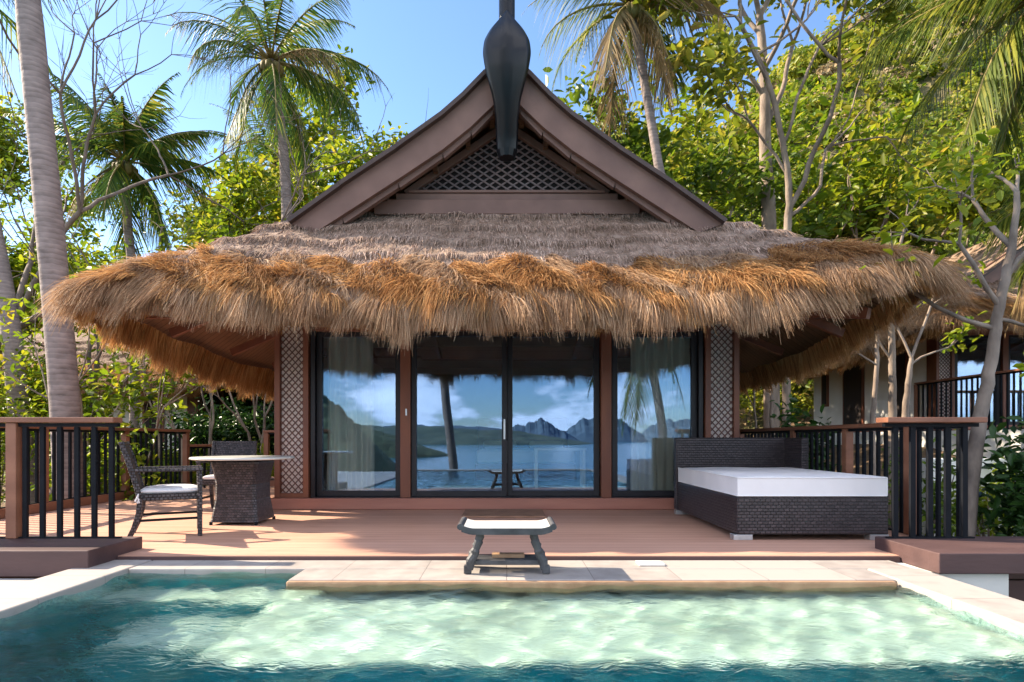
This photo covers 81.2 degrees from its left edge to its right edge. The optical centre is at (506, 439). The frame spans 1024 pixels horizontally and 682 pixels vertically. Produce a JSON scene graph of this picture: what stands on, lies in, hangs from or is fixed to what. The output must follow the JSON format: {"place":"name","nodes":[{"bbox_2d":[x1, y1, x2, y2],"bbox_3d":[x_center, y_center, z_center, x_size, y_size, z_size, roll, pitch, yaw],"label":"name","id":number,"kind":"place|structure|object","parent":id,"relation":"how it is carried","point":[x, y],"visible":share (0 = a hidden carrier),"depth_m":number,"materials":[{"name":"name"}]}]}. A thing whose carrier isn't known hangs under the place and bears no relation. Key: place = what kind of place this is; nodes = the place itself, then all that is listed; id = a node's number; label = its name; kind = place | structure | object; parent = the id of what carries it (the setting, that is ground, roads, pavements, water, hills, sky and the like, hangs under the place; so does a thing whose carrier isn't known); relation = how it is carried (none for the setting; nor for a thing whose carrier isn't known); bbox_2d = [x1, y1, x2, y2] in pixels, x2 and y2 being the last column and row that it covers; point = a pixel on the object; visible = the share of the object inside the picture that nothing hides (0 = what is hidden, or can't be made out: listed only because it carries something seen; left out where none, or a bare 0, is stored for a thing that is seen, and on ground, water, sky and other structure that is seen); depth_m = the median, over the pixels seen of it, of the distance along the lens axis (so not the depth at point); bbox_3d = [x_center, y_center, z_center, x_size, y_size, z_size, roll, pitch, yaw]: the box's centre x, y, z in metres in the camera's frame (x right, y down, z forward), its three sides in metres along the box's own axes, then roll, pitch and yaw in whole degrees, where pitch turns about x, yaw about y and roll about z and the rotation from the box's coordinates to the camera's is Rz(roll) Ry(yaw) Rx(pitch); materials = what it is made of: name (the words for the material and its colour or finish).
{"place":"outdoors","nodes":[
{"label":"outdoors","id":0,"kind":"place"},
{"bbox_2d":[0,579,33,588],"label":"terrace","id":1,"kind":"structure","parent":0,"point":[5,583],"depth_m":4.38,"materials":[{"name":"concrete"}]},
{"bbox_2d":[0,0,871,265],"label":"sky","id":2,"kind":"structure","parent":0,"point":[414,47],"materials":[{"name":"blue"}]},
{"bbox_2d":[0,477,908,578],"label":"deck","id":3,"kind":"structure","parent":0,"point":[439,533],"depth_m":5.89,"materials":[{"name":"brown wood"}]},
{"bbox_2d":[0,536,141,576],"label":"raised kerb","id":4,"kind":"structure","parent":3,"relation":"on","point":[31,557],"depth_m":4.55,"materials":[{"name":"brown wood"}]},
{"bbox_2d":[0,417,122,538],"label":"deck railing","id":5,"kind":"object","parent":4,"relation":"on","point":[16,477],"visible":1,"depth_m":5.09,"materials":[{"name":"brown wood"}]},
{"bbox_2d":[0,483,190,518],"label":"side kerb","id":6,"kind":"structure","parent":3,"relation":"on","point":[52,505],"depth_m":8.26,"materials":[{"name":"brown wood"}]},
{"bbox_2d":[0,427,190,508],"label":"deck railing","id":7,"kind":"object","parent":6,"relation":"on","point":[125,477],"visible":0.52,"depth_m":9.04,"materials":[{"name":"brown wood"}]},
{"bbox_2d":[118,441,202,535],"bbox_3d":[-3.427,0.488,5.955,0.705,0.936,0.643,0,0,-28],"label":"wicker armchair","id":8,"kind":"object","parent":3,"relation":"on","point":[143,494],"visible":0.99,"depth_m":5.79,"materials":[{"name":"grey wicker"}]},
{"bbox_2d":[189,444,211,487],"bbox_3d":[-5.748,0.774,11.899,0.130,1.348,1.256,0,0,31],"label":"deck railing","id":9,"kind":"object","parent":3,"relation":"attached to","point":[198,446],"visible":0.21,"depth_m":11.55,"materials":[{"name":"brown wood"}]},
{"bbox_2d":[196,441,257,507],"bbox_3d":[-3.729,0.488,8.002,0.643,0.936,0.705,0,0,-10],"label":"wicker armchair","id":10,"kind":"object","parent":3,"relation":"on","point":[226,448],"visible":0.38,"depth_m":8.26,"materials":[{"name":"grey wicker"}]},
{"bbox_2d":[189,455,294,524],"bbox_3d":[-3.020,0.575,6.850,1.110,0.749,1.110,0,0,0],"label":"round table","id":11,"kind":"object","parent":3,"relation":"on","point":[242,491],"visible":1,"depth_m":6.62,"materials":[{"name":"grey wicker"}]},
{"bbox_2d":[461,509,545,516],"bbox_3d":[-0.040,0.938,7.585,1.020,0.020,0.730,0,0,0],"label":"doormat","id":12,"kind":"object","parent":3,"relation":"on","point":[503,513],"visible":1,"depth_m":7.45,"materials":[{"name":"fabric"}]},
{"bbox_2d":[32,0,981,509],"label":"thatched villa","id":13,"kind":"object","parent":3,"relation":"on","point":[506,236],"visible":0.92,"depth_m":7.35,"materials":[{"name":"brown plant"}]},
{"bbox_2d":[326,337,374,489],"bbox_3d":[-2.183,-0.420,8.342,0.675,2.360,0.124,0,0,0],"label":"curtain","id":14,"kind":"object","parent":13,"relation":"hanging from","point":[350,456],"visible":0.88,"depth_m":8.34,"materials":[{"name":"white fabric"}]},
{"bbox_2d":[317,332,399,495],"bbox_3d":[-2.025,-0.345,8.200,1.150,2.250,0.060,0,0,0],"label":"side window","id":15,"kind":"structure","parent":13,"relation":"in","point":[320,335],"depth_m":8.17,"materials":[{"name":"metal"}]},
{"bbox_2d":[411,331,506,495],"bbox_3d":[-0.650,-0.345,8.140,1.300,2.250,0.100,0,0,0],"label":"sliding door","id":16,"kind":"structure","parent":13,"relation":"in","point":[414,492],"depth_m":8.13,"materials":[{"name":"metal"}]},
{"bbox_2d":[507,332,598,495],"bbox_3d":[0.637,-0.345,8.225,1.267,2.250,0.060,0,0,0],"label":"sliding door","id":17,"kind":"structure","parent":13,"relation":"in","point":[510,492],"depth_m":8.19,"materials":[{"name":"metal"}]},
{"bbox_2d":[612,332,696,495],"bbox_3d":[2.020,-0.345,8.200,1.160,2.250,0.060,0,0,0],"label":"side window","id":18,"kind":"structure","parent":13,"relation":"in","point":[693,338],"depth_m":8.17,"materials":[{"name":"metal"}]},
{"bbox_2d":[630,337,689,489],"bbox_3d":[2.147,-0.420,8.340,0.855,2.360,0.126,0,0,0],"label":"curtain","id":19,"kind":"object","parent":13,"relation":"hanging from","point":[660,395],"visible":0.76,"depth_m":8.34,"materials":[{"name":"white fabric"}]},
{"bbox_2d":[117,556,899,562],"bbox_3d":[0.015,1.003,4.856,6.350,0.094,0.021,0,0,0],"label":"deck nosing","id":20,"kind":"object","parent":3,"relation":"attached to","point":[896,559],"visible":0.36,"depth_m":4.84,"materials":[{"name":"brown wood"}]},
{"bbox_2d":[674,438,888,539],"bbox_3d":[2.866,0.465,6.629,1.472,0.969,2.062,0,0,0],"label":"daybed","id":21,"kind":"object","parent":3,"relation":"on","point":[743,488],"visible":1,"depth_m":5.62,"materials":[{"name":"wicker"}]},
{"bbox_2d":[739,423,960,535],"bbox_3d":[4.000,0.387,7.725,0.130,1.114,5.050,0,0,0],"label":"deck railing","id":22,"kind":"object","parent":3,"relation":"on","point":[846,430],"visible":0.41,"depth_m":6.32,"materials":[{"name":"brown wood"}]},
{"bbox_2d":[875,536,1023,573],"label":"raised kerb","id":23,"kind":"structure","parent":3,"relation":"on","point":[990,555],"depth_m":4.57,"materials":[{"name":"brown wood"}]},
{"bbox_2d":[876,417,987,537],"bbox_3d":[3.620,0.329,5.100,0.840,1.028,0.170,0,0,0],"label":"deck railing","id":24,"kind":"object","parent":23,"relation":"on","point":[930,423],"visible":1,"depth_m":5.09,"materials":[{"name":"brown wood"}]},
{"bbox_2d":[1,10,1023,506],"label":"ground","id":25,"kind":"structure","parent":0,"point":[929,80],"depth_m":49.09,"materials":[{"name":"green plant"}]},
{"bbox_2d":[0,0,92,502],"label":"coconut palm","id":26,"kind":"object","parent":25,"relation":"on","point":[7,289],"visible":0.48,"depth_m":11.98,"materials":[{"name":"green plant"}]},
{"bbox_2d":[15,0,82,499],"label":"coconut palm","id":27,"kind":"object","parent":25,"relation":"on","point":[61,369],"visible":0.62,"depth_m":8.52,"materials":[{"name":"grey plant"}]},
{"bbox_2d":[0,92,101,329],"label":"leafy tree","id":28,"kind":"object","parent":25,"relation":"on","point":[7,142],"visible":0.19,"depth_m":24.62,"materials":[{"name":"green plant"}]},
{"bbox_2d":[1,226,116,473],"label":"leafy tree","id":29,"kind":"object","parent":25,"relation":"on","point":[17,280],"visible":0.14,"depth_m":15.45,"materials":[{"name":"green plant"}]},
{"bbox_2d":[0,253,120,453],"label":"sapling","id":30,"kind":"object","parent":25,"relation":"on","point":[28,304],"visible":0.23,"depth_m":10.03,"materials":[{"name":"green plant"}]},
{"bbox_2d":[0,322,123,504],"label":"shrub","id":31,"kind":"object","parent":25,"relation":"on","point":[31,407],"visible":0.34,"depth_m":11.35,"materials":[{"name":"green plant"}]},
{"bbox_2d":[0,323,153,488],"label":"shrub","id":32,"kind":"object","parent":25,"relation":"on","point":[33,378],"visible":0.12,"depth_m":13.03,"materials":[{"name":"green plant"}]},
{"bbox_2d":[29,244,160,464],"bbox_3d":[-8.478,-1.505,13.738,3.470,6.140,3.152,0,0,32],"label":"sapling","id":33,"kind":"object","parent":25,"relation":"on","point":[91,329],"visible":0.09,"depth_m":13.28,"materials":[{"name":"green plant"}]},
{"bbox_2d":[30,408,166,500],"bbox_3d":[-6.452,0.807,9.601,2.030,2.627,1.559,0,0,0],"label":"shrub","id":34,"kind":"object","parent":25,"relation":"on","point":[138,457],"visible":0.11,"depth_m":9.46,"materials":[{"name":"green plant"}]},
{"bbox_2d":[34,415,177,479],"bbox_3d":[-9.872,0.200,14.495,4.043,1.625,2.982,0,0,0],"label":"shrub","id":35,"kind":"object","parent":25,"relation":"on","point":[132,439],"visible":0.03,"depth_m":14.56,"materials":[{"name":"green plant"}]},
{"bbox_2d":[3,71,227,427],"bbox_3d":[-10.613,-4.429,16.609,5.306,10.889,4.811,0,0,-30],"label":"coconut palm","id":36,"kind":"object","parent":25,"relation":"on","point":[116,172],"visible":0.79,"depth_m":16.35,"materials":[{"name":"green plant"}]},
{"bbox_2d":[3,222,250,416],"bbox_3d":[-11.511,-2.407,17.868,4.833,7.112,9.881,0,0,6],"label":"leafy tree","id":37,"kind":"object","parent":25,"relation":"on","point":[27,310],"visible":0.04,"depth_m":14.66,"materials":[{"name":"green plant"}]},
{"bbox_2d":[50,339,210,497],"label":"sapling","id":38,"kind":"object","parent":25,"relation":"on","point":[133,386],"visible":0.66,"depth_m":11.15,"materials":[{"name":"green plant"}]},
{"bbox_2d":[0,85,271,414],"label":"leafy tree","id":39,"kind":"object","parent":25,"relation":"on","point":[168,219],"visible":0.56,"depth_m":14.38,"materials":[{"name":"green plant"}]},
{"bbox_2d":[0,320,273,455],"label":"thatched villa","id":40,"kind":"object","parent":25,"relation":"on","point":[106,357],"visible":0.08,"depth_m":19.48,"materials":[{"name":"plant"}]},
{"bbox_2d":[142,400,163,447],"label":"shrub","id":41,"kind":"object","parent":40,"relation":"in","point":[144,407],"depth_m":19.48,"materials":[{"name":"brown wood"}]},
{"bbox_2d":[11,182,268,273],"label":"leafy tree","id":42,"kind":"object","parent":25,"relation":"on","point":[85,234],"visible":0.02,"depth_m":29.72,"materials":[{"name":"green plant"}]},
{"bbox_2d":[92,331,196,482],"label":"sapling","id":43,"kind":"object","parent":25,"relation":"on","point":[169,391],"visible":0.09,"depth_m":13.19,"materials":[{"name":"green plant"}]},
{"bbox_2d":[131,443,209,486],"bbox_3d":[-7.223,0.861,12.980,1.916,1.544,1.855,0,0,39],"label":"shrub","id":44,"kind":"object","parent":25,"relation":"on","point":[194,478],"visible":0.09,"depth_m":12.86,"materials":[{"name":"green plant"}]},
{"bbox_2d":[116,345,228,483],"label":"sapling","id":45,"kind":"object","parent":25,"relation":"on","point":[160,379],"visible":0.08,"depth_m":10.49,"materials":[{"name":"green plant"}]},
{"bbox_2d":[115,353,250,440],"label":"sapling","id":46,"kind":"object","parent":25,"relation":"on","point":[238,417],"visible":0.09,"depth_m":13.31,"materials":[{"name":"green plant"}]},
{"bbox_2d":[165,373,214,471],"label":"sapling","id":47,"kind":"object","parent":25,"relation":"on","point":[212,422],"visible":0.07,"depth_m":13.88,"materials":[{"name":"brown plant"}]},
{"bbox_2d":[142,401,273,454],"bbox_3d":[-8.052,-0.117,16.783,3.814,2.168,3.079,0,0,0],"label":"shrub","id":48,"kind":"object","parent":25,"relation":"on","point":[199,434],"visible":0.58,"depth_m":16.45,"materials":[{"name":"green plant"}]},
{"bbox_2d":[0,0,428,353],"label":"bare tree","id":49,"kind":"object","parent":25,"relation":"on","point":[68,225],"visible":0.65,"depth_m":13.22,"materials":[{"name":"grey plant"}]},
{"bbox_2d":[153,152,277,252],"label":"leafy tree","id":50,"kind":"object","parent":25,"relation":"on","point":[222,164],"visible":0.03,"depth_m":25.46,"materials":[{"name":"green plant"}]},
{"bbox_2d":[184,394,273,465],"bbox_3d":[-7.238,-0.100,18.024,4.459,2.664,3.309,0,0,0],"label":"shrub","id":51,"kind":"object","parent":25,"relation":"on","point":[245,410],"visible":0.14,"depth_m":17.68,"materials":[{"name":"green plant"}]},
{"bbox_2d":[179,199,285,442],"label":"sapling","id":52,"kind":"object","parent":25,"relation":"on","point":[254,404],"visible":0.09,"depth_m":14.94,"materials":[{"name":"green plant"}]},
{"bbox_2d":[200,93,334,412],"bbox_3d":[-11.091,-7.166,28.799,6.848,17.073,7.247,0,0,20],"label":"leafy tree","id":53,"kind":"object","parent":25,"relation":"on","point":[262,147],"visible":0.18,"depth_m":27.40,"materials":[{"name":"green plant"}]},
{"bbox_2d":[154,0,392,220],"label":"coconut palm","id":54,"kind":"object","parent":25,"relation":"on","point":[302,56],"visible":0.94,"depth_m":16.86,"materials":[{"name":"green plant"}]},
{"bbox_2d":[171,44,407,250],"bbox_3d":[-9.548,-7.929,27.969,12.043,18.906,15.596,0,0,-35],"label":"leafy tree","id":55,"kind":"object","parent":25,"relation":"on","point":[235,204],"visible":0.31,"depth_m":22.76,"materials":[{"name":"green plant"}]},
{"bbox_2d":[254,125,392,225],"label":"leafy tree","id":56,"kind":"object","parent":25,"relation":"on","point":[272,173],"visible":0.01,"depth_m":26.02,"materials":[{"name":"green plant"}]},
{"bbox_2d":[521,0,731,173],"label":"coconut palm","id":57,"kind":"object","parent":25,"relation":"on","point":[633,18],"visible":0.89,"depth_m":12.61,"materials":[{"name":"green plant"}]},
{"bbox_2d":[271,0,1023,453],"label":"hillside foliage","id":58,"kind":"object","parent":25,"relation":"on","point":[899,109],"visible":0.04,"depth_m":49.57,"materials":[{"name":"green plant"}]},
{"bbox_2d":[573,60,750,221],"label":"leaved tree","id":59,"kind":"object","parent":25,"relation":"on","point":[715,204],"visible":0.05,"depth_m":22.45,"materials":[{"name":"green plant"}]},
{"bbox_2d":[599,71,796,204],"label":"leaved tree","id":60,"kind":"object","parent":25,"relation":"on","point":[737,122],"visible":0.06,"depth_m":17.89,"materials":[{"name":"green plant"}]},
{"bbox_2d":[543,61,873,239],"bbox_3d":[3.451,-4.058,18.334,9.485,11.121,10.490,0,0,-19],"label":"leaved tree","id":61,"kind":"object","parent":25,"relation":"on","point":[812,227],"visible":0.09,"depth_m":15.24,"materials":[{"name":"green plant"}]},
{"bbox_2d":[623,61,846,226],"bbox_3d":[9.664,-7.948,26.848,13.737,16.354,10.384,0,0,-26],"label":"leaved tree","id":62,"kind":"object","parent":25,"relation":"on","point":[698,118],"visible":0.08,"depth_m":23.60,"materials":[{"name":"green plant"}]},
{"bbox_2d":[668,70,887,240],"bbox_3d":[7.752,-5.469,22.215,12.214,13.760,13.788,0,0,0],"label":"leaved tree","id":63,"kind":"object","parent":25,"relation":"on","point":[854,153],"visible":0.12,"depth_m":18.48,"materials":[{"name":"green plant"}]},
{"bbox_2d":[718,0,883,437],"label":"leaved tree","id":64,"kind":"object","parent":25,"relation":"on","point":[768,204],"visible":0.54,"depth_m":15.50,"materials":[{"name":"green plant"}]},
{"bbox_2d":[601,0,1002,435],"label":"leaved tree","id":65,"kind":"object","parent":25,"relation":"on","point":[729,68],"visible":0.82,"depth_m":12.96,"materials":[{"name":"green plant"}]},
{"bbox_2d":[770,379,841,472],"bbox_3d":[5.375,0.495,10.748,1.565,3.213,1.276,0,0,0],"label":"shrub","id":66,"kind":"object","parent":25,"relation":"on","point":[793,419],"visible":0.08,"depth_m":10.77,"materials":[{"name":"green plant"}]},
{"bbox_2d":[708,0,1023,408],"bbox_3d":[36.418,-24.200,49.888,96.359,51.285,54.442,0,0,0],"label":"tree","id":67,"kind":"object","parent":25,"relation":"on","point":[892,99],"visible":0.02,"depth_m":50.35,"materials":[{"name":"green plant"}]},
{"bbox_2d":[718,0,1023,422],"bbox_3d":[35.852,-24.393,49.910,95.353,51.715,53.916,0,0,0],"label":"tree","id":68,"kind":"object","parent":25,"relation":"on","point":[793,73],"visible":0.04,"depth_m":51.53,"materials":[{"name":"green plant"}]},
{"bbox_2d":[723,1,1021,428],"bbox_3d":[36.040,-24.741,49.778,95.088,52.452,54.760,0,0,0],"label":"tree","id":69,"kind":"object","parent":25,"relation":"on","point":[830,68],"visible":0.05,"depth_m":52.29,"materials":[{"name":"green plant"}]},
{"bbox_2d":[857,221,910,475],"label":"slim tree","id":70,"kind":"object","parent":25,"relation":"on","point":[875,384],"visible":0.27,"depth_m":9.57,"materials":[{"name":"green plant"}]},
{"bbox_2d":[826,150,969,258],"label":"leaved tree","id":71,"kind":"object","parent":25,"relation":"on","point":[913,228],"visible":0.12,"depth_m":21.66,"materials":[{"name":"green plant"}]},
{"bbox_2d":[793,90,1023,253],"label":"leaved tree","id":72,"kind":"object","parent":25,"relation":"on","point":[885,177],"visible":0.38,"depth_m":19.36,"materials":[{"name":"green plant"}]},
{"bbox_2d":[879,171,940,527],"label":"slim tree","id":73,"kind":"object","parent":25,"relation":"on","point":[892,391],"visible":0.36,"depth_m":10.75,"materials":[{"name":"beige plant"}]},
{"bbox_2d":[881,429,955,535],"bbox_3d":[6.703,1.008,9.535,1.487,2.376,1.157,0,0,18],"label":"shrub","id":74,"kind":"object","parent":25,"relation":"on","point":[953,509],"visible":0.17,"depth_m":9.30,"materials":[{"name":"green plant"}]},
{"bbox_2d":[819,429,1023,457],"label":"terrace","id":75,"kind":"structure","parent":25,"relation":"on","point":[991,442],"depth_m":13.15,"materials":[{"name":"white paint"}]},
{"bbox_2d":[781,226,1023,432],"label":"thatched villa","id":76,"kind":"object","parent":75,"relation":"on","point":[842,393],"visible":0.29,"depth_m":15.65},
{"bbox_2d":[821,372,828,406],"bbox_3d":[10.808,-1.750,20.300,0.064,1.300,0.400,0,0,0],"label":"side window","id":77,"kind":"structure","parent":76,"relation":"in","point":[825,378],"depth_m":20.20,"materials":[{"name":"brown wood"}]},
{"bbox_2d":[843,363,864,424],"bbox_3d":[10.808,-1.430,18.650,0.064,2.140,1.100,0,0,0],"label":"side window","id":78,"kind":"structure","parent":76,"relation":"in","point":[853,378],"depth_m":18.52,"materials":[{"name":"brown wood"}]},
{"bbox_2d":[896,346,908,416],"bbox_3d":[10.808,-1.500,16.450,0.064,2.000,0.700,0,0,0],"label":"side window","id":79,"kind":"structure","parent":76,"relation":"in","point":[902,360],"depth_m":16.35,"materials":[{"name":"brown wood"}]},
{"bbox_2d":[957,335,999,423],"bbox_3d":[11.875,-1.495,15.100,1.150,2.250,0.060,0,0,0],"label":"side window","id":80,"kind":"structure","parent":76,"relation":"in","point":[967,336],"depth_m":15.07,"materials":[{"name":"wood"}]},
{"bbox_2d":[1009,335,1023,423],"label":"sliding door","id":81,"kind":"structure","parent":76,"relation":"in","point":[1010,336],"depth_m":15.03,"materials":[{"name":"metal"}]},
{"bbox_2d":[914,369,1023,430],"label":"deck railing","id":82,"kind":"object","parent":75,"relation":"on","point":[917,385],"visible":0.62,"depth_m":14.04,"materials":[{"name":"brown wood"}]},
{"bbox_2d":[834,0,1023,225],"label":"coconut palm","id":83,"kind":"object","parent":25,"relation":"on","point":[1013,94],"visible":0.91,"depth_m":10.43,"materials":[{"name":"green plant"}]},
{"bbox_2d":[839,128,1023,535],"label":"pale tree","id":84,"kind":"object","parent":25,"relation":"on","point":[977,435],"visible":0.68,"depth_m":6.27,"materials":[{"name":"grey plant"}]},
{"bbox_2d":[892,260,989,416],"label":"slim tree","id":85,"kind":"object","parent":25,"relation":"on","point":[908,380],"visible":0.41,"depth_m":9.77,"materials":[{"name":"beige plant"}]},
{"bbox_2d":[899,562,1008,596],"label":"support pier","id":86,"kind":"structure","parent":25,"relation":"on","point":[997,583],"depth_m":4.50,"materials":[{"name":"white paint"}]},
{"bbox_2d":[922,458,1018,535],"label":"garden wall","id":87,"kind":"structure","parent":25,"relation":"on","point":[984,472],"depth_m":10.20,"materials":[{"name":"white paint"}]},
{"bbox_2d":[917,116,1023,252],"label":"leaved tree","id":88,"kind":"object","parent":25,"relation":"on","point":[968,156],"visible":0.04,"depth_m":19.30,"materials":[{"name":"green plant"}]},
{"bbox_2d":[951,457,1017,535],"bbox_3d":[7.952,1.192,9.914,1.438,1.913,1.183,0,0,-21],"label":"shrub","id":89,"kind":"object","parent":25,"relation":"on","point":[984,504],"visible":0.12,"depth_m":9.93,"materials":[{"name":"green plant"}]},
{"bbox_2d":[955,165,1023,337],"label":"tree","id":90,"kind":"object","parent":25,"relation":"on","point":[1004,224],"visible":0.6,"depth_m":12.04,"materials":[{"name":"green plant"}]},
{"bbox_2d":[977,408,1023,535],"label":"shrub","id":91,"kind":"object","parent":25,"relation":"on","point":[1010,501],"visible":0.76,"depth_m":6.12,"materials":[{"name":"green plant"}]},
{"bbox_2d":[1009,574,1023,600],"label":"retaining wall","id":92,"kind":"structure","parent":25,"relation":"on","point":[1016,586],"depth_m":4.95,"materials":[{"name":"brown wood"}]},
{"bbox_2d":[475,418,575,480],"bbox_3d":[0.350,0.155,12.250,2.000,1.250,2.100,0,0,0],"label":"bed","id":93,"kind":"object","parent":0,"point":[529,434],"visible":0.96,"depth_m":11.26,"materials":[{"name":"wood"}]},
{"bbox_2d":[533,448,586,487],"bbox_3d":[0.850,0.460,9.700,0.840,0.640,0.440,0,0,0],"label":"writing desk","id":94,"kind":"object","parent":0,"point":[582,467],"visible":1,"depth_m":9.50,"materials":[{"name":"white wood"}]},
{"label":"pool basin","id":95,"kind":"structure","parent":0,"visible":0},
{"bbox_2d":[0,572,1023,681],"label":"pool water","id":96,"kind":"structure","parent":95,"relation":"in","point":[210,627],"depth_m":3.10,"materials":[{"name":"teal liquid"}]},
{"bbox_2d":[0,560,1023,634],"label":"pool coping","id":97,"kind":"object","parent":95,"relation":"on","point":[1002,611],"visible":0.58,"depth_m":3.88,"materials":[{"name":"beige stone"}]},
{"bbox_2d":[129,560,910,574],"bbox_3d":[0.116,1.065,4.683,5.968,0.170,0.318,0,0,0],"label":"pool coping","id":98,"kind":"object","parent":97,"relation":"attached to","point":[200,567],"visible":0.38,"depth_m":4.63,"materials":[{"name":"beige stone"}]},
{"bbox_2d":[289,569,895,581],"bbox_3d":[0.595,1.003,4.345,4.250,0.044,0.350,0,0,0],"label":"pool step coping","id":99,"kind":"object","parent":97,"relation":"attached to","point":[590,575],"visible":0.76,"depth_m":4.30,"materials":[{"name":"beige stone"}]},
{"bbox_2d":[457,517,556,573],"bbox_3d":[0.000,0.792,4.470,0.714,0.371,0.404,0,0,0],"label":"wooden stool","id":100,"kind":"object","parent":99,"relation":"on","point":[481,529],"visible":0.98,"depth_m":4.33,"materials":[{"name":"grey wood"}]},
{"bbox_2d":[492,552,523,557],"bbox_3d":[0.010,0.866,4.460,0.240,0.025,0.080,0,0,0],"label":"soap tray","id":101,"kind":"object","parent":100,"relation":"on","point":[507,554],"visible":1,"depth_m":4.42,"materials":[{"name":"wood"}]},
{"bbox_2d":[286,581,896,589],"bbox_3d":[0.585,1.047,4.146,4.230,0.126,0.043,0,0,0],"label":"pool step edge","id":102,"kind":"object","parent":99,"relation":"attached to","point":[791,585],"visible":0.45,"depth_m":4.13,"materials":[{"name":"stone"}]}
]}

